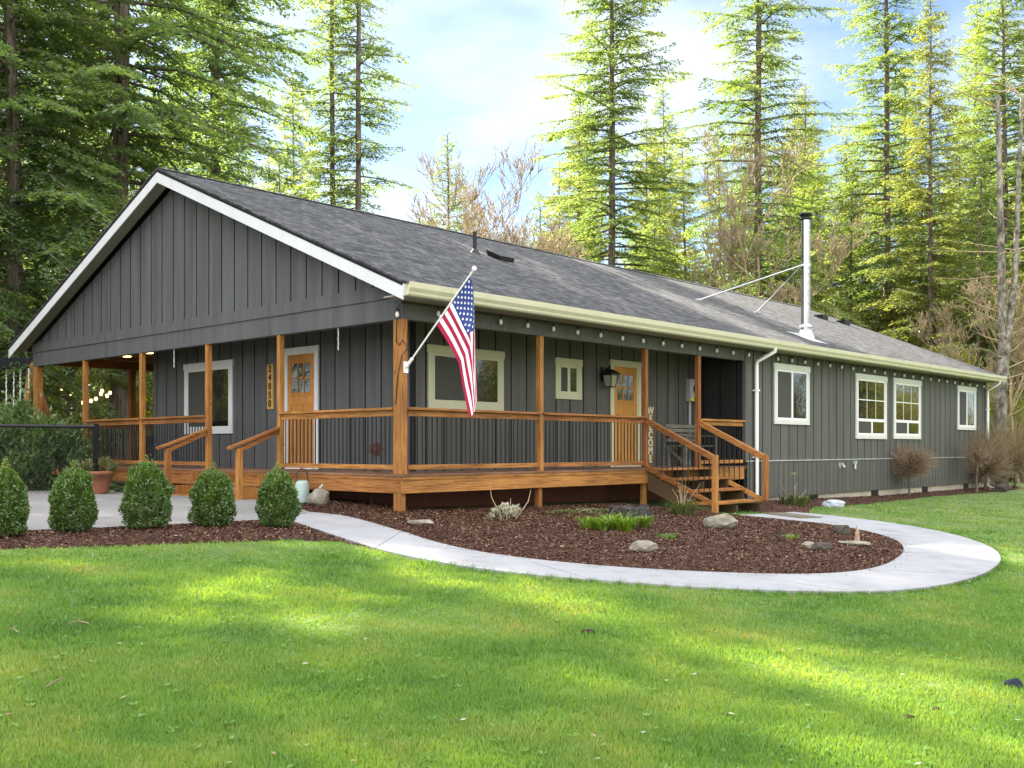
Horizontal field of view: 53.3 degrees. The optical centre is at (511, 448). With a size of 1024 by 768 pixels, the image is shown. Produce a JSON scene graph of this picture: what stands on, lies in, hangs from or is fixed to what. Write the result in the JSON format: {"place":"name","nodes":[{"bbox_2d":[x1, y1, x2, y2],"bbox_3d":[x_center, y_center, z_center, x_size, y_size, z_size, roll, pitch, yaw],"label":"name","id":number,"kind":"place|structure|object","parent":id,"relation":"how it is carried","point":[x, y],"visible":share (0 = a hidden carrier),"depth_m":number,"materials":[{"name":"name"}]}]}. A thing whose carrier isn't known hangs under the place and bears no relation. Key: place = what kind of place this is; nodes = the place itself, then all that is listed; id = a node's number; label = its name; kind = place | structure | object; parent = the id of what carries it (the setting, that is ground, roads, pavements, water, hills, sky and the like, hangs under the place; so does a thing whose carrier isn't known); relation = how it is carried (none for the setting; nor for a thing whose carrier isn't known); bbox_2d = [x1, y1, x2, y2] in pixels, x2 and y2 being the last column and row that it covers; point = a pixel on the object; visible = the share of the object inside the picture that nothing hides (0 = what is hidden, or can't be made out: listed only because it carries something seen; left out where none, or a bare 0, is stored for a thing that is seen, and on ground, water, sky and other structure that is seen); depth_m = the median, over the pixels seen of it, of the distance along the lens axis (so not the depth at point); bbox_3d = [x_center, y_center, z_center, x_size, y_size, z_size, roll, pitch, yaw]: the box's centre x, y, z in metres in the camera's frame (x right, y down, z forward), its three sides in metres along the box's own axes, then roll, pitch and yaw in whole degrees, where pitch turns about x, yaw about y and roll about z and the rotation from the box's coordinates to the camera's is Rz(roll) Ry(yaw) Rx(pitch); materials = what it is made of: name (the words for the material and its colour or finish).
{"place":"outdoors","nodes":[
{"label":"outdoors","id":0,"kind":"place"},
{"bbox_2d":[4,489,309,529],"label":"driveway","id":1,"kind":"structure","parent":0,"point":[108,503],"depth_m":13.50,"materials":[{"name":"concrete"}]},
{"bbox_2d":[75,455,118,493],"bbox_3d":[-7.125,0.425,17.493,0.654,0.694,0.693,0,0,43],"label":"flower pot","id":2,"kind":"object","parent":1,"relation":"on","point":[102,480],"visible":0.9,"depth_m":17.37,"materials":[{"name":"ceramic"}]},
{"bbox_2d":[0,476,1023,767],"bbox_3d":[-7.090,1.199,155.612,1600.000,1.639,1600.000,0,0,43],"label":"ground","id":3,"kind":"structure","parent":0,"point":[888,518],"depth_m":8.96,"materials":[{"name":"green plant"}]},
{"bbox_2d":[0,357,57,462],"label":"swing frame","id":4,"kind":"object","parent":3,"relation":"on","point":[5,362],"visible":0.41,"depth_m":24.70,"materials":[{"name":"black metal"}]},
{"bbox_2d":[0,424,98,492],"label":"fence","id":5,"kind":"object","parent":3,"relation":"on","point":[95,436],"visible":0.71,"depth_m":17.43,"materials":[{"name":"black metal"}]},
{"bbox_2d":[0,384,101,490],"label":"rhododendron","id":6,"kind":"object","parent":3,"relation":"on","point":[11,414],"visible":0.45,"depth_m":18.98,"materials":[{"name":"green plant"}]},
{"bbox_2d":[0,0,145,313],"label":"fir tree","id":7,"kind":"object","parent":3,"relation":"on","point":[59,114],"visible":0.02,"depth_m":32.85,"materials":[{"name":"green plant"}]},
{"bbox_2d":[0,0,155,482],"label":"fir tree","id":8,"kind":"object","parent":3,"relation":"on","point":[18,174],"visible":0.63,"depth_m":26.69,"materials":[{"name":"green plant"}]},
{"bbox_2d":[0,0,187,422],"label":"fir tree","id":9,"kind":"object","parent":3,"relation":"on","point":[85,247],"visible":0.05,"depth_m":33.82,"materials":[{"name":"green plant"}]},
{"bbox_2d":[44,366,153,463],"bbox_3d":[-16.857,-2.368,40.196,6.926,6.863,6.732,0,0,44],"label":"bush","id":10,"kind":"object","parent":3,"relation":"on","point":[148,406],"visible":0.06,"depth_m":39.34,"materials":[{"name":"green plant"}]},
{"bbox_2d":[0,0,321,480],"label":"fir tree","id":11,"kind":"object","parent":3,"relation":"on","point":[122,121],"visible":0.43,"depth_m":29.60,"materials":[{"name":"green plant"}]},
{"bbox_2d":[0,521,366,548],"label":"mulch bed","id":12,"kind":"object","parent":3,"relation":"on","point":[156,536],"visible":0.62,"depth_m":10.66,"materials":[{"name":"brown wood"}]},
{"bbox_2d":[0,458,30,535],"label":"boxwood","id":13,"kind":"object","parent":12,"relation":"on","point":[14,504],"visible":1,"depth_m":9.96,"materials":[{"name":"green plant"}]},
{"bbox_2d":[47,460,98,531],"bbox_3d":[-4.583,0.512,10.665,0.506,0.792,0.532,0,0,43],"label":"boxwood","id":14,"kind":"object","parent":12,"relation":"on","point":[63,503],"visible":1,"depth_m":10.55,"materials":[{"name":"green plant"}]},
{"bbox_2d":[118,454,174,528],"bbox_3d":[-4.038,0.488,11.336,0.579,0.867,0.597,0,0,43],"label":"boxwood","id":15,"kind":"object","parent":12,"relation":"on","point":[139,482],"visible":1,"depth_m":11.19,"materials":[{"name":"green plant"}]},
{"bbox_2d":[187,462,237,525],"bbox_3d":[-3.435,0.536,11.726,0.529,0.800,0.552,0,0,43],"label":"boxwood","id":16,"kind":"object","parent":12,"relation":"on","point":[204,503],"visible":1,"depth_m":11.60,"materials":[{"name":"green plant"}]},
{"bbox_2d":[253,461,302,527],"bbox_3d":[-2.756,0.556,12.062,0.502,0.820,0.543,0,0,43],"label":"boxwood","id":17,"kind":"object","parent":12,"relation":"on","point":[284,508],"visible":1,"depth_m":11.93,"materials":[{"name":"green plant"}]},
{"bbox_2d":[74,0,337,433],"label":"fir tree","id":18,"kind":"object","parent":3,"relation":"on","point":[217,70],"visible":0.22,"depth_m":37.03,"materials":[{"name":"green plant"}]},
{"bbox_2d":[264,69,319,198],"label":"fir tree","id":19,"kind":"object","parent":3,"relation":"on","point":[296,140],"visible":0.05,"depth_m":59.88,"materials":[{"name":"green plant"}]},
{"bbox_2d":[272,0,392,207],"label":"fir tree","id":20,"kind":"object","parent":3,"relation":"on","point":[332,111],"visible":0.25,"depth_m":39.78,"materials":[{"name":"green plant"}]},
{"bbox_2d":[285,0,420,214],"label":"fir tree","id":21,"kind":"object","parent":3,"relation":"on","point":[359,98],"visible":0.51,"depth_m":38.99,"materials":[{"name":"green plant"}]},
{"bbox_2d":[33,319,768,512],"bbox_3d":[-2.686,-0.311,21.132,13.915,3.113,10.305,0,0,43],"label":"porch","id":22,"kind":"object","parent":3,"relation":"on","point":[399,481],"visible":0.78,"depth_m":17.01,"materials":[{"name":"brown wood"}]},
{"bbox_2d":[403,266,476,417],"bbox_3d":[-0.910,-1.394,13.948,1.393,2.006,0.296,0,0,43],"label":"flag","id":23,"kind":"object","parent":22,"relation":"attached to","point":[455,323],"visible":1,"depth_m":13.55,"materials":[{"name":"multicoloured fabric"}]},
{"bbox_2d":[648,406,653,465],"bbox_3d":[2.791,-0.249,20.649,0.034,1.222,0.250,0,0,43],"label":"welcome sign","id":24,"kind":"object","parent":22,"relation":"on","point":[651,439],"visible":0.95,"depth_m":20.65,"materials":[{"name":"grey wood"}]},
{"bbox_2d":[663,424,718,465],"bbox_3d":[3.742,-0.069,21.313,0.570,0.865,1.255,0,0,43],"label":"bench","id":25,"kind":"object","parent":22,"relation":"on","point":[680,430],"visible":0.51,"depth_m":21.13,"materials":[{"name":"grey wood"}]},
{"bbox_2d":[413,130,476,231],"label":"fir tree","id":26,"kind":"object","parent":3,"relation":"on","point":[450,143],"visible":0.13,"depth_m":52.05,"materials":[{"name":"green plant"}]},
{"bbox_2d":[407,190,486,235],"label":"bare tree","id":27,"kind":"object","parent":3,"relation":"on","point":[429,222],"visible":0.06,"depth_m":46.78,"materials":[{"name":"brown plant"}]},
{"bbox_2d":[454,174,535,245],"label":"bare tree","id":28,"kind":"object","parent":3,"relation":"on","point":[467,200],"visible":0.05,"depth_m":49.42,"materials":[{"name":"brown plant"}]},
{"bbox_2d":[414,136,588,258],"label":"bare tree","id":29,"kind":"object","parent":3,"relation":"on","point":[515,192],"visible":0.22,"depth_m":43.06,"materials":[{"name":"brown plant"}]},
{"bbox_2d":[8,167,1006,507],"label":"house","id":30,"kind":"structure","parent":3,"relation":"on","point":[234,275],"depth_m":19.22,"materials":[{"name":"grey paint"}]},
{"bbox_2d":[183,359,233,433],"bbox_3d":[-5.957,-0.989,19.991,1.800,1.408,0.041,0,0,43],"label":"window","id":31,"kind":"structure","parent":30,"relation":"in","point":[222,370],"depth_m":19.84,"materials":[{"name":"white paint"}]},
{"bbox_2d":[267,364,273,408],"bbox_3d":[-4.394,-1.119,18.555,0.205,0.813,0.029,0,0,43],"label":"number board","id":32,"kind":"object","parent":30,"relation":"attached to","point":[270,386],"visible":1,"depth_m":18.52,"materials":[{"name":"brown wood"}]},
{"bbox_2d":[284,345,319,468],"bbox_3d":[-3.725,-0.709,17.905,1.070,2.141,0.074,0,0,43],"label":"door","id":33,"kind":"structure","parent":30,"relation":"in","point":[301,364],"depth_m":17.90,"materials":[{"name":"brown wood"}]},
{"bbox_2d":[427,344,504,410],"bbox_3d":[-0.740,-1.150,16.897,0.041,1.020,1.785,0,0,43],"label":"window","id":34,"kind":"structure","parent":30,"relation":"in","point":[445,388],"depth_m":16.75,"materials":[{"name":"beige paint"}]},
{"bbox_2d":[554,357,582,399],"bbox_3d":[1.049,-1.280,18.832,0.041,0.750,0.785,0,0,43],"label":"window","id":35,"kind":"structure","parent":30,"relation":"in","point":[568,372],"depth_m":18.81,"materials":[{"name":"beige paint"}]},
{"bbox_2d":[600,366,620,387],"bbox_3d":[1.859,-1.370,19.496,0.329,0.411,0.280,0,0,43],"label":"wall lantern","id":36,"kind":"object","parent":30,"relation":"attached to","point":[609,377],"depth_m":19.43,"materials":[{"name":"black metal"}]},
{"bbox_2d":[609,359,641,466],"bbox_3d":[2.257,-0.682,20.115,0.074,2.086,1.030,0,0,43],"label":"door","id":37,"kind":"structure","parent":30,"relation":"in","point":[625,398],"depth_m":20.13,"materials":[{"name":"brown wood"}]},
{"bbox_2d":[395,302,984,403],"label":"string lights","id":38,"kind":"object","parent":30,"relation":"hanging from","point":[553,329],"visible":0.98,"depth_m":18.69,"materials":[{"name":"white frosted glass"}]},
{"bbox_2d":[686,379,694,465],"bbox_3d":[3.892,-0.555,21.791,0.199,1.839,0.350,0,0,43],"label":"electricity meter","id":39,"kind":"object","parent":30,"relation":"attached to","point":[690,390],"visible":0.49,"depth_m":21.72,"materials":[{"name":"grey metal"}]},
{"bbox_2d":[773,363,810,424],"bbox_3d":[6.223,-1.191,22.661,0.041,1.323,1.667,0,0,43],"label":"window","id":40,"kind":"structure","parent":30,"relation":"in","point":[791,382],"depth_m":22.64,"materials":[{"name":"white plastic"}]},
{"bbox_2d":[855,373,887,438],"bbox_3d":[9.069,-1.044,25.740,0.041,1.612,1.880,0,0,43],"label":"window","id":41,"kind":"structure","parent":30,"relation":"in","point":[870,390],"depth_m":25.71,"materials":[{"name":"white plastic"}]},
{"bbox_2d":[893,377,921,438],"bbox_3d":[10.630,-1.055,27.429,0.041,1.606,1.880,0,0,43],"label":"window","id":42,"kind":"structure","parent":30,"relation":"in","point":[906,392],"depth_m":27.39,"materials":[{"name":"white plastic"}]},
{"bbox_2d":[957,385,976,429],"bbox_3d":[13.705,-1.210,30.756,0.041,1.311,1.600,0,0,43],"label":"window","id":43,"kind":"structure","parent":30,"relation":"in","point":[966,396],"depth_m":30.73,"materials":[{"name":"white plastic"}]},
{"bbox_2d":[0,484,1017,573],"bbox_3d":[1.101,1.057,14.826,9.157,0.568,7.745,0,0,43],"label":"mulch bed","id":44,"kind":"object","parent":3,"relation":"on","point":[639,564],"visible":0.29,"depth_m":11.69,"materials":[{"name":"brown wood"}]},
{"bbox_2d":[295,468,322,502],"bbox_3d":[-3.098,0.558,15.539,0.431,0.531,0.230,0,0,-27],"label":"watering can","id":45,"kind":"object","parent":44,"relation":"on","point":[302,486],"visible":0.77,"depth_m":15.41,"materials":[{"name":"green metal"}]},
{"bbox_2d":[307,488,328,505],"bbox_3d":[-2.873,0.731,15.120,0.335,0.298,0.245,0,0,-10],"label":"stone block","id":46,"kind":"object","parent":44,"relation":"on","point":[317,496],"depth_m":15.05,"materials":[{"name":"beige stone"}]},
{"bbox_2d":[486,482,530,518],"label":"dry plant","id":47,"kind":"object","parent":44,"relation":"on","point":[505,508],"visible":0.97,"depth_m":13.93,"materials":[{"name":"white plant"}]},
{"bbox_2d":[564,510,656,531],"bbox_3d":[1.337,0.954,13.429,1.325,0.222,1.443,0,0,11],"label":"daylily clump","id":48,"kind":"object","parent":44,"relation":"on","point":[626,523],"visible":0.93,"depth_m":13.18,"materials":[{"name":"green plant"}]},
{"bbox_2d":[608,504,655,518],"bbox_3d":[1.803,0.984,15.449,0.827,0.288,0.739,0,0,43],"label":"dark rock","id":49,"kind":"object","parent":44,"relation":"on","point":[643,510],"visible":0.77,"depth_m":15.22,"materials":[{"name":"grey stone"}]},
{"bbox_2d":[629,540,657,552],"bbox_3d":[1.437,1.070,11.093,0.287,0.141,0.209,0,0,-28],"label":"rock","id":50,"kind":"object","parent":44,"relation":"on","point":[645,546],"visible":0.88,"depth_m":11.02,"materials":[{"name":"stone"}]},
{"bbox_2d":[658,481,708,515],"bbox_3d":[2.683,0.773,16.265,0.848,0.615,0.857,0,0,43],"label":"spiky plant","id":51,"kind":"object","parent":44,"relation":"on","point":[685,509],"visible":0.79,"depth_m":16.11,"materials":[{"name":"green plant"}]},
{"bbox_2d":[703,513,737,529],"bbox_3d":[2.893,1.025,14.132,0.482,0.262,0.280,0,0,1],"label":"rock","id":52,"kind":"object","parent":44,"relation":"on","point":[725,521],"visible":0.91,"depth_m":14.05,"materials":[{"name":"stone"}]},
{"bbox_2d":[0,548,1023,767],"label":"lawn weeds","id":53,"kind":"object","parent":3,"relation":"on","point":[408,766],"visible":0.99,"depth_m":5.03,"materials":[{"name":"green plant"}]},
{"bbox_2d":[489,215,577,256],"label":"bare tree","id":54,"kind":"object","parent":3,"relation":"on","point":[508,234],"visible":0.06,"depth_m":43.08,"materials":[{"name":"brown plant"}]},
{"bbox_2d":[526,191,557,248],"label":"fir tree","id":55,"kind":"object","parent":3,"relation":"on","point":[545,223],"visible":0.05,"depth_m":59.74,"materials":[{"name":"green plant"}]},
{"bbox_2d":[508,213,584,256],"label":"bare tree","id":56,"kind":"object","parent":3,"relation":"on","point":[571,251],"visible":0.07,"depth_m":43.24,"materials":[{"name":"brown plant"}]},
{"bbox_2d":[541,162,573,255],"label":"fir tree","id":57,"kind":"object","parent":3,"relation":"on","point":[558,191],"visible":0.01,"depth_m":72.22,"materials":[{"name":"green plant"}]},
{"bbox_2d":[535,88,620,258],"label":"fir tree","id":58,"kind":"object","parent":3,"relation":"on","point":[571,176],"visible":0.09,"depth_m":58.15,"materials":[{"name":"green plant"}]},
{"bbox_2d":[555,105,619,258],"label":"fir tree","id":59,"kind":"object","parent":3,"relation":"on","point":[588,183],"visible":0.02,"depth_m":77.24,"materials":[{"name":"green plant"}]},
{"bbox_2d":[523,0,721,283],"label":"fir tree","id":60,"kind":"object","parent":3,"relation":"on","point":[611,142],"visible":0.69,"depth_m":46.63,"materials":[{"name":"green plant"}]},
{"bbox_2d":[293,512,1000,593],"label":"walkway","id":61,"kind":"structure","parent":3,"relation":"on","point":[937,558],"depth_m":10.66,"materials":[{"name":"concrete"}]},
{"bbox_2d":[619,116,678,277],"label":"fir tree","id":62,"kind":"object","parent":3,"relation":"on","point":[645,121],"visible":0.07,"depth_m":65.54,"materials":[{"name":"green plant"}]},
{"bbox_2d":[629,135,690,275],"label":"fir tree","id":63,"kind":"object","parent":3,"relation":"on","point":[665,197],"visible":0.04,"depth_m":71.67,"materials":[{"name":"green plant"}]},
{"bbox_2d":[638,185,687,279],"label":"fir tree","id":64,"kind":"object","parent":3,"relation":"on","point":[665,220],"visible":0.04,"depth_m":57.22,"materials":[{"name":"green plant"}]},
{"bbox_2d":[632,81,705,278],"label":"fir tree","id":65,"kind":"object","parent":3,"relation":"on","point":[669,124],"visible":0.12,"depth_m":73.85,"materials":[{"name":"green plant"}]},
{"bbox_2d":[652,133,720,284],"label":"fir tree","id":66,"kind":"object","parent":3,"relation":"on","point":[677,215],"visible":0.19,"depth_m":56.94,"materials":[{"name":"green plant"}]},
{"bbox_2d":[417,515,1007,595],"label":"edge grass","id":67,"kind":"structure","parent":3,"relation":"on","point":[547,577],"depth_m":9.34,"materials":[{"name":"green plant"}]},
{"bbox_2d":[687,119,752,291],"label":"fir tree","id":68,"kind":"object","parent":3,"relation":"on","point":[708,204],"visible":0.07,"depth_m":64.09,"materials":[{"name":"green plant"}]},
{"bbox_2d":[646,0,876,329],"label":"fir tree","id":69,"kind":"object","parent":3,"relation":"on","point":[757,124],"visible":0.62,"depth_m":46.33,"materials":[{"name":"green plant"}]},
{"bbox_2d":[665,122,871,318],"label":"bare tree","id":70,"kind":"object","parent":3,"relation":"on","point":[735,232],"visible":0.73,"depth_m":41.71,"materials":[{"name":"brown plant"}]},
{"bbox_2d":[762,154,828,311],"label":"fir tree","id":71,"kind":"object","parent":3,"relation":"on","point":[790,241],"visible":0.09,"depth_m":52.01,"materials":[{"name":"green plant"}]},
{"bbox_2d":[762,90,840,315],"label":"fir tree","id":72,"kind":"object","parent":3,"relation":"on","point":[799,126],"visible":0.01,"depth_m":59.70,"materials":[{"name":"green plant"}]},
{"bbox_2d":[764,82,847,312],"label":"fir tree","id":73,"kind":"object","parent":3,"relation":"on","point":[816,145],"visible":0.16,"depth_m":55.57,"materials":[{"name":"green plant"}]},
{"bbox_2d":[780,116,847,286],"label":"fir tree","id":74,"kind":"object","parent":3,"relation":"on","point":[815,149],"visible":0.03,"depth_m":72.05,"materials":[{"name":"green plant"}]},
{"bbox_2d":[818,182,859,316],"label":"fir tree","id":75,"kind":"object","parent":3,"relation":"on","point":[841,234],"visible":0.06,"depth_m":61.81,"materials":[{"name":"green plant"}]},
{"bbox_2d":[823,128,878,312],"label":"fir tree","id":76,"kind":"object","parent":3,"relation":"on","point":[845,160],"visible":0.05,"depth_m":69.78,"materials":[{"name":"green plant"}]},
{"bbox_2d":[820,179,884,330],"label":"fir tree","id":77,"kind":"object","parent":3,"relation":"on","point":[851,266],"visible":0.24,"depth_m":49.91,"materials":[{"name":"green plant"}]},
{"bbox_2d":[701,484,1018,512],"bbox_3d":[10.488,1.187,26.409,2.318,0.219,18.960,0,0,41],"label":"mulch bed","id":78,"kind":"object","parent":3,"relation":"on","point":[869,498],"visible":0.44,"depth_m":23.93,"materials":[{"name":"brown wood"}]},
{"bbox_2d":[779,472,812,505],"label":"hydrangea","id":79,"kind":"object","parent":78,"relation":"on","point":[794,499],"visible":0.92,"depth_m":20.82,"materials":[{"name":"green plant"}]},
{"bbox_2d":[890,441,939,495],"bbox_3d":[10.432,0.507,26.764,1.721,1.560,1.599,0,0,43],"label":"standard tree","id":80,"kind":"object","parent":78,"relation":"on","point":[909,463],"visible":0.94,"depth_m":26.55,"materials":[{"name":"brown plant"}]},
{"bbox_2d":[957,434,997,492],"bbox_3d":[13.515,0.427,29.611,1.161,1.796,1.167,0,0,43],"label":"shrub","id":81,"kind":"object","parent":78,"relation":"on","point":[978,457],"visible":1,"depth_m":29.58,"materials":[{"name":"brown plant"}]},
{"bbox_2d":[966,420,1023,490],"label":"shrub","id":82,"kind":"object","parent":78,"relation":"on","point":[991,469],"visible":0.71,"depth_m":30.75,"materials":[{"name":"brown plant"}]},
{"bbox_2d":[989,404,1023,487],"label":"shrub","id":83,"kind":"object","parent":78,"relation":"on","point":[1018,447],"visible":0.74,"depth_m":32.85,"materials":[{"name":"brown plant"}]},
{"bbox_2d":[837,141,911,322],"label":"fir tree","id":84,"kind":"object","parent":3,"relation":"on","point":[877,238],"visible":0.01,"depth_m":59.74,"materials":[{"name":"green plant"}]},
{"bbox_2d":[839,283,919,343],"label":"maple tree","id":85,"kind":"object","parent":3,"relation":"on","point":[876,322],"visible":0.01,"depth_m":48.80,"materials":[{"name":"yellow plant"}]},
{"bbox_2d":[782,0,992,344],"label":"fir tree","id":86,"kind":"object","parent":3,"relation":"on","point":[886,57],"visible":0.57,"depth_m":49.66,"materials":[{"name":"green plant"}]},
{"bbox_2d":[849,275,949,342],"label":"maple tree","id":87,"kind":"object","parent":3,"relation":"on","point":[889,315],"visible":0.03,"depth_m":49.05,"materials":[{"name":"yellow plant"}]},
{"bbox_2d":[865,48,938,317],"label":"fir tree","id":88,"kind":"object","parent":3,"relation":"on","point":[905,146],"visible":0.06,"depth_m":65.92,"materials":[{"name":"green plant"}]},
{"bbox_2d":[853,0,1012,362],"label":"fir tree","id":89,"kind":"object","parent":3,"relation":"on","point":[930,219],"visible":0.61,"depth_m":45.73,"materials":[{"name":"green plant"}]},
{"bbox_2d":[902,299,988,368],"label":"maple tree","id":90,"kind":"object","parent":3,"relation":"on","point":[923,343],"visible":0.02,"depth_m":45.59,"materials":[{"name":"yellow plant"}]},
{"bbox_2d":[907,301,993,389],"bbox_3d":[16.536,-2.204,39.166,4.294,6.769,3.001,0,0,-39],"label":"bare tree","id":91,"kind":"object","parent":3,"relation":"on","point":[924,323],"visible":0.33,"depth_m":39.26,"materials":[{"name":"brown plant"}]},
{"bbox_2d":[920,124,996,320],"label":"fir tree","id":92,"kind":"object","parent":3,"relation":"on","point":[959,205],"visible":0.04,"depth_m":53.95,"materials":[{"name":"green plant"}]},
{"bbox_2d":[904,0,1022,303],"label":"fir tree","id":93,"kind":"object","parent":3,"relation":"on","point":[968,103],"visible":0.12,"depth_m":59.62,"materials":[{"name":"green plant"}]},
{"bbox_2d":[912,0,1023,335],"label":"fir tree","id":94,"kind":"object","parent":3,"relation":"on","point":[1011,171],"visible":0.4,"depth_m":51.99,"materials":[{"name":"green plant"}]},
{"bbox_2d":[923,330,1023,477],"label":"bush","id":95,"kind":"object","parent":3,"relation":"on","point":[967,358],"visible":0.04,"depth_m":38.73,"materials":[{"name":"yellow plant"}]},
{"bbox_2d":[932,60,1023,484],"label":"alder tree","id":96,"kind":"object","parent":3,"relation":"on","point":[1006,319],"visible":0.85,"depth_m":33.92,"materials":[{"name":"brown plant"}]},
{"bbox_2d":[933,242,1023,396],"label":"maple tree","id":97,"kind":"object","parent":3,"relation":"on","point":[986,345],"visible":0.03,"depth_m":45.48,"materials":[{"name":"yellow plant"}]},
{"bbox_2d":[934,151,1023,397],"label":"fir tree","id":98,"kind":"object","parent":3,"relation":"on","point":[977,336],"visible":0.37,"depth_m":43.99,"materials":[{"name":"green plant"}]},
{"bbox_2d":[951,264,1023,482],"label":"bare tree","id":99,"kind":"object","parent":3,"relation":"on","point":[1015,341],"visible":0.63,"depth_m":36.13,"materials":[{"name":"brown plant"}]},
{"bbox_2d":[978,284,1023,408],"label":"maple tree","id":100,"kind":"object","parent":3,"relation":"on","point":[988,346],"visible":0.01,"depth_m":43.88,"materials":[{"name":"yellow plant"}]},
{"bbox_2d":[989,377,1023,480],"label":"bush","id":101,"kind":"object","parent":3,"relation":"on","point":[1019,402],"visible":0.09,"depth_m":37.76,"materials":[{"name":"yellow plant"}]},
{"bbox_2d":[0,0,1023,311],"label":"sky","id":102,"kind":"structure","parent":0,"point":[473,63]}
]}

